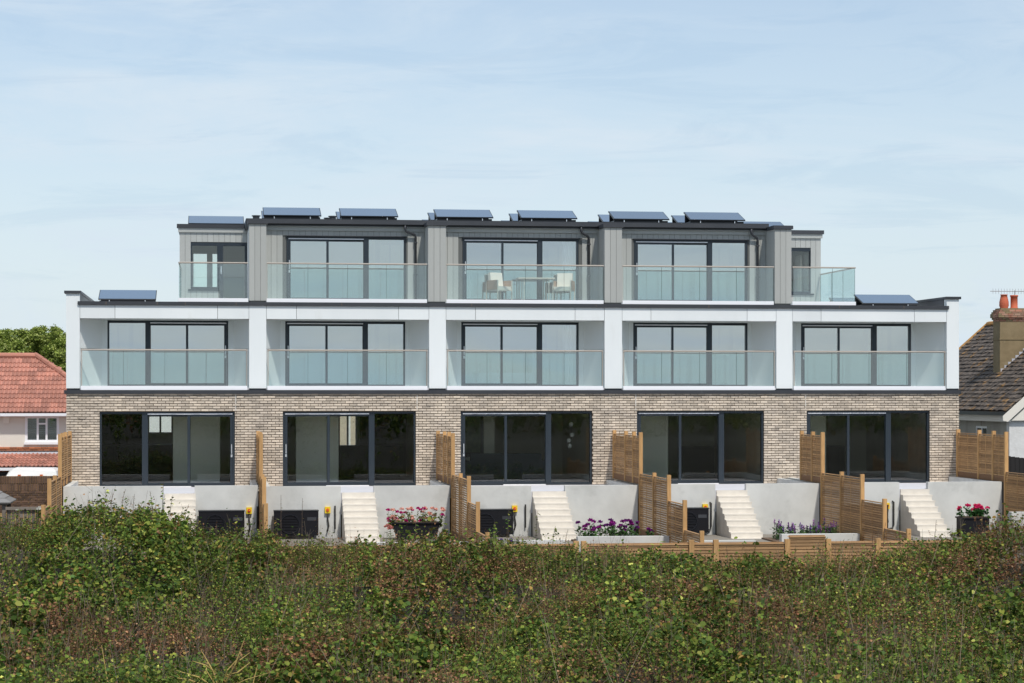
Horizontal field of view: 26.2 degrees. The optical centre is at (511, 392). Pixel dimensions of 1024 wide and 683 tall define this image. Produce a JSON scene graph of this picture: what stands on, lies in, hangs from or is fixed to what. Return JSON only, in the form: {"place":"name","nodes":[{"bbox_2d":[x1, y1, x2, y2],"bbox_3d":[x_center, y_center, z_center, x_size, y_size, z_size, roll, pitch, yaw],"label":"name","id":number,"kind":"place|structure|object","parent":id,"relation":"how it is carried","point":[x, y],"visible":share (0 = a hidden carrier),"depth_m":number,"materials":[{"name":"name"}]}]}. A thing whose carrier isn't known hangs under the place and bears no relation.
{"place":"outdoors","nodes":[
{"label":"outdoors","id":0,"kind":"place"},
{"bbox_2d":[0,408,1023,682],"bbox_3d":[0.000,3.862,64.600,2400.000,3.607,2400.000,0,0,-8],"label":"ground","id":1,"kind":"structure","parent":0,"point":[406,624],"depth_m":41.31,"materials":[{"name":"green plant"}]},
{"bbox_2d":[0,491,16,560],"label":"garden shelter","id":2,"kind":"object","parent":1,"relation":"on","point":[6,499],"visible":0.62,"depth_m":58.98,"materials":[{"name":"grey fabric"}]},
{"bbox_2d":[0,347,28,352],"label":"leafy tree","id":3,"kind":"object","parent":1,"relation":"on","point":[13,351],"visible":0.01,"depth_m":97.74,"materials":[{"name":"green plant"}]},
{"bbox_2d":[0,339,30,352],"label":"leafy tree","id":4,"kind":"object","parent":1,"relation":"on","point":[27,348],"visible":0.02,"depth_m":104.09,"materials":[{"name":"green plant"}]},
{"bbox_2d":[5,507,52,553],"bbox_3d":[-12.895,3.690,58.807,1.290,1.260,0.095,0,0,-8],"label":"grey picket fence","id":5,"kind":"object","parent":1,"relation":"on","point":[33,509],"visible":0.32,"depth_m":58.79,"materials":[{"name":"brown wood"}]},
{"bbox_2d":[0,326,62,362],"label":"leafy tree","id":6,"kind":"object","parent":1,"relation":"on","point":[10,339],"visible":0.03,"depth_m":106.37,"materials":[{"name":"green plant"}]},
{"bbox_2d":[6,467,57,475],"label":"white van","id":7,"kind":"object","parent":1,"relation":"on","point":[34,471],"visible":0.23,"depth_m":75.31,"materials":[{"name":"white paint"}]},
{"bbox_2d":[0,324,65,439],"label":"leafy tree","id":8,"kind":"object","parent":1,"relation":"on","point":[38,340],"visible":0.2,"depth_m":101.32,"materials":[{"name":"green plant"}]},
{"bbox_2d":[0,476,65,539],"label":"brown brick wall","id":9,"kind":"structure","parent":1,"relation":"on","point":[25,491],"depth_m":70.57,"materials":[{"name":"brown brick"}]},
{"bbox_2d":[0,353,66,475],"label":"red roofed house","id":10,"kind":"structure","parent":1,"relation":"on","point":[32,385],"depth_m":80.84,"materials":[{"name":"tile"}]},
{"bbox_2d":[24,417,58,444],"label":"window","id":11,"kind":"structure","parent":10,"relation":"in","point":[30,438],"depth_m":80.83,"materials":[{"name":"white plastic"}]},
{"bbox_2d":[52,347,65,371],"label":"leafy tree","id":12,"kind":"object","parent":1,"relation":"on","point":[59,355],"visible":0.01,"depth_m":98.96,"materials":[{"name":"green plant"}]},
{"bbox_2d":[172,638,269,682],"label":"yellow dead plant","id":13,"kind":"object","parent":1,"relation":"on","point":[231,673],"visible":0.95,"depth_m":27.13,"materials":[{"name":"plant"}]},
{"bbox_2d":[149,413,354,444],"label":"windows","id":14,"kind":"structure","parent":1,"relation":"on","point":[154,424],"depth_m":80.88,"materials":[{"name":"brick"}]},
{"bbox_2d":[0,486,1023,682],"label":"bramble thicket","id":15,"kind":"object","parent":1,"relation":"on","point":[159,544],"visible":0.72,"depth_m":37.40,"materials":[{"name":"green plant"}]},
{"bbox_2d":[64,215,960,537],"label":"terraced house block","id":16,"kind":"structure","parent":1,"relation":"on","point":[722,353],"depth_m":66.04,"materials":[{"name":"white paint"}]},
{"bbox_2d":[109,323,132,383],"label":"room door","id":17,"kind":"structure","parent":16,"relation":"in","point":[120,334],"depth_m":66.70,"materials":[{"name":"white paint"}]},
{"bbox_2d":[98,290,156,301],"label":"solar panel","id":18,"kind":"object","parent":16,"relation":"on","point":[129,295],"visible":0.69,"depth_m":65.20,"materials":[{"name":"blue"}]},
{"bbox_2d":[148,413,172,433],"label":"rear window","id":19,"kind":"structure","parent":16,"relation":"in","point":[159,432],"depth_m":71.87,"materials":[{"name":"white plastic"}]},
{"bbox_2d":[100,412,234,486],"bbox_3d":[-9.937,1.644,63.390,3.840,2.177,0.195,0,0,-8],"label":"sliding door","id":20,"kind":"structure","parent":16,"relation":"in","point":[145,415],"depth_m":63.39,"materials":[{"name":"grey metal"}]},
{"bbox_2d":[108,320,227,385],"bbox_3d":[-10.114,-1.131,64.623,3.500,1.957,0.195,0,0,-8],"label":"sliding door","id":21,"kind":"structure","parent":16,"relation":"in","point":[147,323],"depth_m":64.63,"materials":[{"name":"grey metal"}]},
{"bbox_2d":[192,252,207,286],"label":"rear window","id":22,"kind":"structure","parent":16,"relation":"in","point":[192,252],"depth_m":72.03,"materials":[{"name":"clear glass"}]},
{"bbox_2d":[188,243,220,290],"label":"window","id":23,"kind":"structure","parent":16,"relation":"in","point":[217,288],"depth_m":67.29,"materials":[{"name":"grey metal"}]},
{"bbox_2d":[188,216,243,223],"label":"solar panel","id":24,"kind":"object","parent":16,"relation":"on","point":[215,219],"visible":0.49,"depth_m":69.42,"materials":[{"name":"blue"}]},
{"bbox_2d":[211,252,223,287],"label":"rear window","id":25,"kind":"structure","parent":16,"relation":"in","point":[212,253],"depth_m":72.10,"materials":[{"name":"white plastic"}]},
{"bbox_2d":[220,243,246,297],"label":"door frame","id":26,"kind":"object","parent":16,"relation":"in","point":[221,244],"depth_m":67.37,"materials":[{"name":"grey metal"}]},
{"bbox_2d":[263,207,320,218],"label":"solar panel","id":27,"kind":"object","parent":16,"relation":"on","point":[288,213],"visible":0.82,"depth_m":66.34,"materials":[{"name":"blue"}]},
{"bbox_2d":[285,321,404,385],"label":"sliding door","id":28,"kind":"structure","parent":16,"relation":"in","point":[364,325],"depth_m":65.26,"materials":[{"name":"grey metal"}]},
{"bbox_2d":[286,236,405,298],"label":"sliding door","id":29,"kind":"structure","parent":16,"relation":"in","point":[365,240],"depth_m":65.07,"materials":[{"name":"grey metal"}]},
{"bbox_2d":[338,416,356,446],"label":"rear window","id":30,"kind":"structure","parent":16,"relation":"in","point":[338,416],"depth_m":72.68,"materials":[{"name":"white plastic"}]},
{"bbox_2d":[283,411,415,485],"bbox_3d":[-4.745,1.644,64.092,3.860,2.177,0.195,0,0,-8],"label":"sliding door","id":31,"kind":"structure","parent":16,"relation":"in","point":[371,414],"depth_m":64.09,"materials":[{"name":"grey metal"}]},
{"bbox_2d":[339,208,397,219],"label":"solar panel","id":32,"kind":"object","parent":16,"relation":"on","point":[368,214],"visible":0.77,"depth_m":66.68,"materials":[{"name":"blue"}]},
{"bbox_2d":[374,324,402,384],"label":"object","id":33,"kind":"structure","parent":16,"relation":"in","point":[388,365],"depth_m":67.80,"materials":[{"name":"clear glass"}]},
{"bbox_2d":[375,240,403,298],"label":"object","id":34,"kind":"structure","parent":16,"relation":"in","point":[389,279],"depth_m":67.50,"materials":[{"name":"clear glass"}]},
{"bbox_2d":[433,209,492,220],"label":"solar panel","id":35,"kind":"object","parent":16,"relation":"on","point":[462,215],"visible":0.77,"depth_m":67.08,"materials":[{"name":"blue"}]},
{"bbox_2d":[467,272,471,298],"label":"curtain","id":36,"kind":"object","parent":16,"relation":"hanging from","point":[469,285],"visible":0.65,"depth_m":65.96,"materials":[{"name":"white fabric"}]},
{"bbox_2d":[462,413,483,456],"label":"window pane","id":37,"kind":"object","parent":16,"relation":"attached to","point":[474,434],"visible":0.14,"depth_m":68.46,"materials":[{"name":"black"}]},
{"bbox_2d":[486,272,511,299],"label":"garden armchair","id":38,"kind":"object","parent":16,"relation":"on","point":[495,282],"visible":0.92,"depth_m":65.14,"materials":[{"name":"beige metal"}]},
{"bbox_2d":[467,352,534,382],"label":"glass sliding door","id":39,"kind":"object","parent":16,"relation":"in","point":[483,367],"visible":0.77,"depth_m":67.83,"materials":[{"name":"white"}]},
{"bbox_2d":[465,453,544,480],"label":"sofa","id":40,"kind":"object","parent":16,"relation":"on","point":[490,466],"visible":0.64,"depth_m":67.41,"materials":[{"name":"grey fabric"}]},
{"bbox_2d":[461,322,578,385],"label":"sliding door","id":41,"kind":"structure","parent":16,"relation":"in","point":[538,325],"depth_m":65.98,"materials":[{"name":"grey metal"}]},
{"bbox_2d":[462,238,577,299],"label":"sliding door","id":42,"kind":"structure","parent":16,"relation":"in","point":[467,240],"depth_m":65.74,"materials":[{"name":"grey metal"}]},
{"bbox_2d":[460,411,591,484],"bbox_3d":[0.418,1.644,64.790,3.900,2.177,0.195,0,0,-8],"label":"sliding door","id":43,"kind":"structure","parent":16,"relation":"in","point":[547,414],"depth_m":64.77,"materials":[{"name":"grey metal"}]},
{"bbox_2d":[516,277,554,299],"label":"garden table","id":44,"kind":"object","parent":16,"relation":"on","point":[529,278],"visible":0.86,"depth_m":65.16,"materials":[{"name":"beige metal"}]},
{"bbox_2d":[517,210,576,221],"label":"solar panel","id":45,"kind":"object","parent":16,"relation":"on","point":[545,215],"visible":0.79,"depth_m":67.42,"materials":[{"name":"blue"}]},
{"bbox_2d":[543,325,562,384],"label":"room door","id":46,"kind":"structure","parent":16,"relation":"in","point":[552,334],"depth_m":68.48,"materials":[{"name":"white paint"}]},
{"bbox_2d":[544,241,561,299],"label":"room door","id":47,"kind":"structure","parent":16,"relation":"in","point":[552,249],"depth_m":68.16,"materials":[{"name":"white paint"}]},
{"bbox_2d":[552,273,574,299],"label":"garden armchair","id":48,"kind":"object","parent":16,"relation":"on","point":[564,282],"visible":0.93,"depth_m":65.52,"materials":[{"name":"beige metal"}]},
{"bbox_2d":[562,242,572,299],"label":"curtain","id":49,"kind":"object","parent":16,"relation":"hanging from","point":[567,253],"visible":0.66,"depth_m":66.34,"materials":[{"name":"white fabric"}]},
{"bbox_2d":[563,325,572,384],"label":"curtain","id":50,"kind":"object","parent":16,"relation":"hanging from","point":[567,356],"visible":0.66,"depth_m":66.46,"materials":[{"name":"white fabric"}]},
{"bbox_2d":[567,422,573,447],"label":"pendant lamp","id":51,"kind":"object","parent":16,"relation":"hanging from","point":[571,435],"visible":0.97,"depth_m":67.22,"materials":[{"name":"black glass"}]},
{"bbox_2d":[598,214,608,221],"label":"solar panel","id":52,"kind":"object","parent":16,"relation":"on","point":[603,218],"visible":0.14,"depth_m":69.80,"materials":[{"name":"blue"}]},
{"bbox_2d":[608,211,668,222],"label":"solar panel","id":53,"kind":"object","parent":16,"relation":"on","point":[635,216],"visible":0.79,"depth_m":67.81,"materials":[{"name":"blue"}]},
{"bbox_2d":[671,215,684,222],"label":"solar panel","id":54,"kind":"object","parent":16,"relation":"on","point":[678,218],"visible":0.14,"depth_m":70.21,"materials":[{"name":"blue"}]},
{"bbox_2d":[633,323,746,385],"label":"sliding door","id":55,"kind":"structure","parent":16,"relation":"in","point":[708,326],"depth_m":66.66,"materials":[{"name":"grey metal"}]},
{"bbox_2d":[634,240,746,300],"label":"sliding door","id":56,"kind":"structure","parent":16,"relation":"in","point":[708,243],"depth_m":66.49,"materials":[{"name":"grey metal"}]},
{"bbox_2d":[636,411,762,483],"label":"sliding door","id":57,"kind":"structure","parent":16,"relation":"in","point":[720,414],"depth_m":65.50,"materials":[{"name":"grey metal"}]},
{"bbox_2d":[684,212,744,222],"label":"solar panel","id":58,"kind":"object","parent":16,"relation":"on","point":[708,217],"visible":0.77,"depth_m":68.10,"materials":[{"name":"blue"}]},
{"bbox_2d":[705,325,732,384],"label":"room door","id":59,"kind":"structure","parent":16,"relation":"in","point":[722,336],"depth_m":69.20,"materials":[{"name":"white paint"}]},
{"bbox_2d":[705,243,732,300],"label":"room door","id":60,"kind":"structure","parent":16,"relation":"in","point":[722,253],"depth_m":68.90,"materials":[{"name":"white paint"}]},
{"bbox_2d":[738,221,782,225],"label":"solar panel","id":61,"kind":"object","parent":16,"relation":"on","point":[769,223],"visible":0.11,"depth_m":71.11,"materials":[{"name":"blue"}]},
{"bbox_2d":[791,248,813,294],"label":"window","id":62,"kind":"structure","parent":16,"relation":"in","point":[792,249],"depth_m":69.81,"materials":[{"name":"grey metal"}]},
{"bbox_2d":[829,298,854,301],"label":"solar panel","id":63,"kind":"object","parent":16,"relation":"on","point":[843,299],"visible":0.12,"depth_m":70.79,"materials":[{"name":"blue"}]},
{"bbox_2d":[801,323,910,385],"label":"sliding door","id":64,"kind":"structure","parent":16,"relation":"in","point":[873,327],"depth_m":67.37,"materials":[{"name":"grey metal"}]},
{"bbox_2d":[806,411,928,482],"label":"sliding door","id":65,"kind":"structure","parent":16,"relation":"in","point":[887,414],"depth_m":66.21,"materials":[{"name":"grey metal"}]},
{"bbox_2d":[864,326,891,384],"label":"room door","id":66,"kind":"structure","parent":16,"relation":"in","point":[884,333],"depth_m":69.90,"materials":[{"name":"white paint"}]},
{"bbox_2d":[854,294,918,305],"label":"solar panel","id":67,"kind":"object","parent":16,"relation":"on","point":[892,300],"visible":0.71,"depth_m":68.33,"materials":[{"name":"blue"}]},
{"bbox_2d":[211,535,971,589],"bbox_3d":[1.456,4.135,52.340,19.720,1.370,0.150,0,0,-8],"label":"front garden fence","id":68,"kind":"object","parent":1,"relation":"on","point":[800,543],"visible":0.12,"depth_m":52.95,"materials":[{"name":"brown wood"}]},
{"bbox_2d":[958,294,1023,477],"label":"grey tiled bungalow","id":69,"kind":"object","parent":1,"relation":"on","point":[991,373],"visible":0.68,"depth_m":74.08,"materials":[{"name":"tile"}]},
{"bbox_2d":[976,426,986,435],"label":"window","id":70,"kind":"structure","parent":69,"relation":"in","point":[984,428],"depth_m":72.10,"materials":[{"name":"white plastic"}]},
{"bbox_2d":[971,456,1023,529],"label":"black timber fence","id":71,"kind":"object","parent":1,"relation":"on","point":[1015,464],"visible":0.12,"depth_m":67.18,"materials":[{"name":"black wood"}]},
{"bbox_2d":[0,0,1023,346],"label":"sky","id":72,"kind":"structure","parent":0,"point":[893,130],"materials":[{"name":"blue"}]},
{"bbox_2d":[40,533,1022,560],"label":"garden terrace","id":73,"kind":"structure","parent":0,"point":[713,537],"depth_m":59.03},
{"bbox_2d":[63,480,257,539],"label":"garden terrace wall","id":74,"kind":"structure","parent":73,"relation":"on","point":[224,497],"depth_m":59.16,"materials":[{"name":"concrete"}]},
{"bbox_2d":[246,507,251,531],"bbox_3d":[-7.111,3.446,59.424,0.150,0.682,0.110,0,0,-8],"label":"isolator switch","id":75,"kind":"object","parent":74,"relation":"attached to","point":[249,510],"visible":0.95,"depth_m":59.41,"materials":[{"name":"yellow plastic"}]},
{"bbox_2d":[198,510,244,535],"bbox_3d":[-7.809,3.533,59.069,1.240,0.735,0.410,0,0,-8],"label":"heat pump","id":76,"kind":"object","parent":73,"relation":"on","point":[221,517],"visible":0.77,"depth_m":58.88,"materials":[{"name":"black metal"}]},
{"bbox_2d":[273,510,318,536],"bbox_3d":[-5.832,3.542,59.336,1.210,0.735,0.410,0,0,-8],"label":"heat pump","id":77,"kind":"object","parent":73,"relation":"on","point":[289,518],"visible":0.94,"depth_m":59.15,"materials":[{"name":"black metal"}]},
{"bbox_2d":[266,480,449,542],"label":"garden terrace wall","id":78,"kind":"structure","parent":73,"relation":"on","point":[362,511],"depth_m":59.77,"materials":[{"name":"paint"}]},
{"bbox_2d":[325,507,329,531],"bbox_3d":[-5.010,3.446,59.708,0.150,0.682,0.110,0,0,-8],"label":"isolator switch","id":79,"kind":"object","parent":78,"relation":"attached to","point":[327,510],"visible":1,"depth_m":59.69,"materials":[{"name":"yellow plastic"}]},
{"bbox_2d":[391,521,441,538],"bbox_3d":[-2.592,3.712,59.214,1.340,0.455,0.500,0,0,-8],"label":"black trough planter","id":80,"kind":"object","parent":73,"relation":"on","point":[410,525],"visible":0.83,"depth_m":59.00,"materials":[{"name":"black plastic"}]},
{"bbox_2d":[386,506,445,529],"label":"flowering dahlias","id":81,"kind":"object","parent":80,"relation":"in","point":[422,518],"visible":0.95,"depth_m":59.21,"materials":[{"name":"pink plant"}]},
{"bbox_2d":[471,508,513,535],"bbox_3d":[-0.585,3.553,60.046,1.220,0.735,0.410,0,0,-8],"label":"heat pump","id":82,"kind":"object","parent":73,"relation":"on","point":[489,518],"visible":0.6,"depth_m":59.88,"materials":[{"name":"black metal"}]},
{"bbox_2d":[441,480,637,540],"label":"garden terrace wall","id":83,"kind":"structure","parent":73,"relation":"on","point":[563,509],"depth_m":60.51,"materials":[{"name":"concrete"}]},
{"bbox_2d":[512,505,517,529],"bbox_3d":[0.074,3.446,60.395,0.150,0.682,0.110,0,0,-8],"label":"isolator switch","id":84,"kind":"object","parent":83,"relation":"attached to","point":[515,508],"visible":1,"depth_m":60.38,"materials":[{"name":"yellow plastic"}]},
{"bbox_2d":[674,507,708,533],"bbox_3d":[4.960,3.553,60.795,0.930,0.735,0.410,0,0,-8],"label":"heat pump","id":85,"kind":"object","parent":73,"relation":"on","point":[697,519],"visible":0.58,"depth_m":60.63,"materials":[{"name":"black metal"}]},
{"bbox_2d":[617,478,818,538],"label":"garden terrace wall","id":86,"kind":"structure","parent":73,"relation":"on","point":[749,511],"depth_m":61.36,"materials":[{"name":"paint"}]},
{"bbox_2d":[761,537,778,541],"bbox_3d":[7.810,3.965,58.522,1.950,0.110,1.740,0,0,-8],"label":"flower bed","id":87,"kind":"object","parent":73,"relation":"on","point":[772,539],"visible":0.21,"depth_m":58.76,"materials":[{"name":"soil"}]},
{"bbox_2d":[772,518,838,538],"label":"lavender spikes","id":88,"kind":"object","parent":87,"relation":"on","point":[792,529],"visible":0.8,"depth_m":58.58,"materials":[{"name":"purple plant"}]},
{"bbox_2d":[844,504,888,529],"bbox_3d":[9.875,3.502,61.460,1.250,0.735,0.410,0,0,-8],"label":"heat pump","id":89,"kind":"object","parent":73,"relation":"on","point":[871,516],"visible":0.06,"depth_m":61.30,"materials":[{"name":"black metal"}]},
{"bbox_2d":[787,477,1001,536],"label":"garden terrace wall","id":90,"kind":"structure","parent":73,"relation":"on","point":[926,507],"depth_m":61.95,"materials":[{"name":"concrete"}]},
{"bbox_2d":[888,500,894,528],"bbox_3d":[10.666,3.451,61.822,0.206,0.822,0.079,0,0,-29],"label":"drain pipe","id":91,"kind":"object","parent":90,"relation":"attached to","point":[892,527],"visible":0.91,"depth_m":61.83,"materials":[{"name":"grey"}]},
{"bbox_2d":[955,516,988,536],"bbox_3d":[12.643,3.670,60.280,0.800,0.540,0.610,0,0,-8],"label":"grey square planter","id":92,"kind":"object","parent":73,"relation":"on","point":[969,521],"visible":0.71,"depth_m":60.01,"materials":[{"name":"black"}]},
{"bbox_2d":[956,503,989,516],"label":"flowering peonies","id":93,"kind":"object","parent":92,"relation":"in","point":[978,509],"visible":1,"depth_m":60.20,"materials":[{"name":"pink plant"}]},
{"bbox_2d":[1008,512,1023,531],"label":"wall","id":94,"kind":"structure","parent":73,"relation":"on","point":[1019,515],"depth_m":60.02,"materials":[{"name":"concrete"}]},
{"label":"lower garden","id":95,"kind":"structure","parent":0,"visible":0},
{"bbox_2d":[41,431,71,556],"bbox_3d":[-11.968,2.779,57.886,0.100,3.363,9.900,0,0,-8],"label":"slatted fence","id":96,"kind":"object","parent":95,"relation":"on","point":[63,478],"visible":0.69,"depth_m":58.68,"materials":[{"name":"brown wood"}]},
{"bbox_2d":[256,431,267,539],"bbox_3d":[-6.546,2.778,57.635,0.100,3.363,11.850,0,0,-8],"label":"slatted fence","id":97,"kind":"object","parent":95,"relation":"on","point":[261,480],"visible":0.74,"depth_m":59.39,"materials":[{"name":"brown wood"}]},
{"bbox_2d":[436,431,489,543],"bbox_3d":[-1.373,2.779,58.335,0.100,3.363,11.850,0,0,-8],"label":"slatted fence","id":98,"kind":"object","parent":95,"relation":"on","point":[445,454],"visible":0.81,"depth_m":59.20,"materials":[{"name":"brown wood"}]},
{"bbox_2d":[480,540,564,543],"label":"wall","id":99,"kind":"structure","parent":95,"relation":"on","point":[547,541],"depth_m":56.44,"materials":[{"name":"concrete"}]},
{"bbox_2d":[576,536,668,551],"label":"wall","id":100,"kind":"structure","parent":95,"relation":"on","point":[632,539],"depth_m":56.75,"materials":[{"name":"concrete"}]},
{"bbox_2d":[612,430,703,542],"bbox_3d":[3.810,2.780,59.035,0.100,3.360,11.850,0,0,-8],"label":"slatted fence","id":101,"kind":"object","parent":95,"relation":"on","point":[627,444],"visible":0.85,"depth_m":59.63,"materials":[{"name":"brown wood"}]},
{"bbox_2d":[676,540,755,542],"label":"wall","id":102,"kind":"structure","parent":95,"relation":"on","point":[729,541],"depth_m":57.15,"materials":[{"name":"concrete"}]},
{"bbox_2d":[779,533,859,541],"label":"wall","id":103,"kind":"structure","parent":95,"relation":"on","point":[842,536],"depth_m":57.49,"materials":[{"name":"paint"}]},
{"bbox_2d":[800,431,910,540],"bbox_3d":[9.067,2.785,58.813,0.100,3.350,10.000,0,0,-8],"label":"slatted fence","id":104,"kind":"object","parent":95,"relation":"on","point":[812,447],"visible":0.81,"depth_m":59.59,"materials":[{"name":"brown wood"}]},
{"bbox_2d":[956,429,1023,528],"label":"slatted fence","id":105,"kind":"object","parent":95,"relation":"on","point":[985,455],"visible":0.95,"depth_m":63.43,"materials":[{"name":"brown wood"}]},
{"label":"flower bed","id":106,"kind":"structure","parent":0,"visible":0},
{"bbox_2d":[574,518,653,535],"bbox_3d":[2.705,3.640,57.920,2.045,0.662,1.209,0,0,-8],"label":"purple phlox","id":107,"kind":"object","parent":106,"relation":"on","point":[613,531],"visible":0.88,"depth_m":57.91,"materials":[{"name":"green plant"}]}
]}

